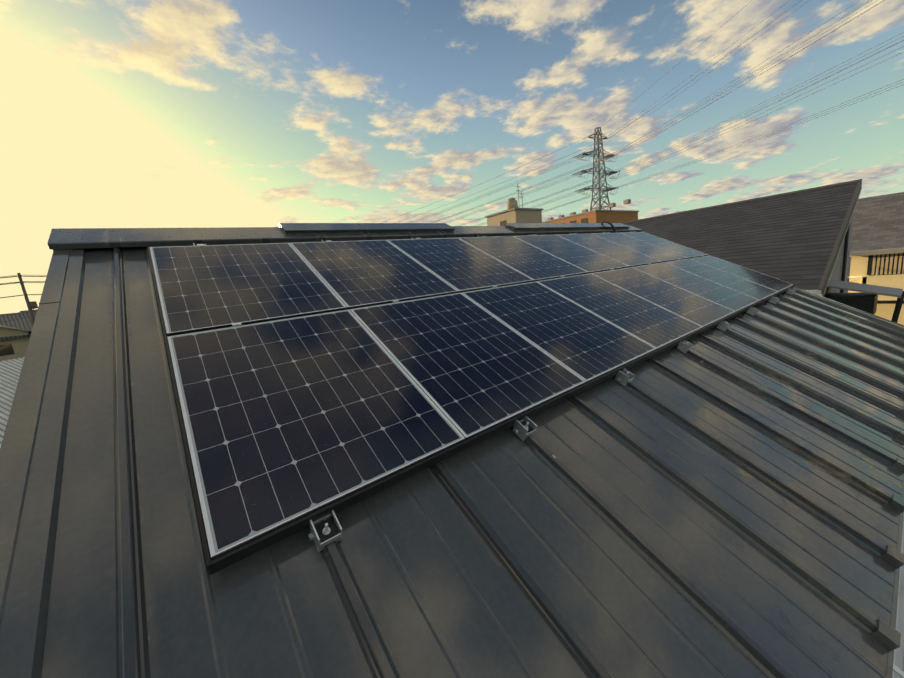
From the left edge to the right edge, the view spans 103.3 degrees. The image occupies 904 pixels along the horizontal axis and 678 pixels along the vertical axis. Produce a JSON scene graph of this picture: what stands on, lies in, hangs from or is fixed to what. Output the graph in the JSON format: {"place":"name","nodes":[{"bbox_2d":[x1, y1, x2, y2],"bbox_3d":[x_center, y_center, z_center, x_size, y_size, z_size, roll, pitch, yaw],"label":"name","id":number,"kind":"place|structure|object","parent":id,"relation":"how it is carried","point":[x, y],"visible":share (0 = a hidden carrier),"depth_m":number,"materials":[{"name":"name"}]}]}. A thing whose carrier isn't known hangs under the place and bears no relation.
{"place":"outdoors","nodes":[
{"label":"outdoors","id":0,"kind":"place"},
{"bbox_2d":[0,309,37,361],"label":"town houses","id":1,"kind":"structure","parent":0,"point":[15,334],"depth_m":38.73,"materials":[{"name":"grey"}]},
{"bbox_2d":[0,0,903,313],"label":"sky","id":2,"kind":"structure","parent":0,"point":[114,113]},
{"bbox_2d":[485,183,543,225],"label":"building","id":3,"kind":"structure","parent":0,"point":[513,213],"depth_m":46.97,"materials":[{"name":"beige concrete"}]},
{"bbox_2d":[542,199,638,222],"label":"orange building","id":4,"kind":"structure","parent":0,"point":[598,214],"depth_m":64.76,"materials":[{"name":"orange brick"}]},
{"bbox_2d":[824,216,852,296],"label":"neighbour walls","id":5,"kind":"structure","parent":0,"point":[840,271],"depth_m":8.35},
{"bbox_2d":[622,179,861,296],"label":"roof","id":6,"kind":"structure","parent":5,"relation":"on","point":[796,238],"depth_m":8.69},
{"bbox_2d":[846,257,850,292],"bbox_3d":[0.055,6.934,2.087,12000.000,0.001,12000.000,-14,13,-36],"label":"downspout","id":7,"kind":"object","parent":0,"point":[848,271],"depth_m":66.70,"materials":[{"name":"grey metal"}]},
{"bbox_2d":[0,357,24,447],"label":"corrugated roof","id":8,"kind":"structure","parent":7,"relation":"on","point":[10,371],"depth_m":17.72,"materials":[{"name":"metal"}]},
{"bbox_2d":[0,273,46,324],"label":"utility pole","id":9,"kind":"object","parent":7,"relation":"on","point":[32,305],"visible":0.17,"depth_m":39.70,"materials":[{"name":"grey"}]},
{"bbox_2d":[572,127,619,210],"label":"transmission tower","id":10,"kind":"structure","parent":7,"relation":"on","point":[595,152],"depth_m":111.97,"materials":[{"name":"silver metal"}]},
{"bbox_2d":[384,0,903,225],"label":"power lines","id":11,"kind":"object","parent":10,"relation":"attached to","point":[692,114],"visible":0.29,"depth_m":62.89,"materials":[{"name":"grey metal"}]},
{"bbox_2d":[825,280,903,322],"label":"canopy","id":12,"kind":"object","parent":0,"point":[864,298],"visible":0.42,"depth_m":6.77,"materials":[{"name":"grey metal"}]},
{"bbox_2d":[848,253,903,324],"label":"neighbour house","id":13,"kind":"structure","parent":0,"point":[890,270],"depth_m":13.20,"materials":[{"name":"beige paint"}]},
{"bbox_2d":[849,192,903,256],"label":"neighbour roof","id":14,"kind":"structure","parent":13,"relation":"on","point":[878,225],"depth_m":14.08,"materials":[{"name":"grey tile"}]},
{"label":"house walls","id":15,"kind":"object","parent":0,"visible":0},
{"bbox_3d":[1.576,-0.303,3.490,7.708,0.167,4.028,-14,40,-36],"label":"roof","id":16,"kind":"object","parent":15,"relation":"attached to","visible":0},
{"bbox_2d":[0,223,903,677],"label":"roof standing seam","id":17,"kind":"object","parent":16,"relation":"on","point":[718,503],"visible":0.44,"depth_m":1.24,"materials":[{"name":"metal"}]},
{"bbox_2d":[147,232,794,574],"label":"solar panels","id":18,"kind":"object","parent":17,"relation":"on","point":[325,378],"visible":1,"depth_m":1.95,"materials":[{"name":"blue glass"}]},
{"bbox_2d":[601,221,616,232],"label":"pv cables","id":19,"kind":"object","parent":18,"relation":"on","point":[613,227],"visible":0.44,"depth_m":6.24,"materials":[{"name":"black plastic"}]},
{"bbox_2d":[193,231,795,552],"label":"mounting brackets","id":20,"kind":"object","parent":17,"relation":"on","point":[325,530],"visible":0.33,"depth_m":1.62,"materials":[{"name":"silver metal"}]},
{"bbox_2d":[892,519,903,677],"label":"eave gutter","id":21,"kind":"object","parent":16,"relation":"attached to","point":[898,667],"visible":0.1,"depth_m":1.33,"materials":[{"name":"white metal"}]}
]}

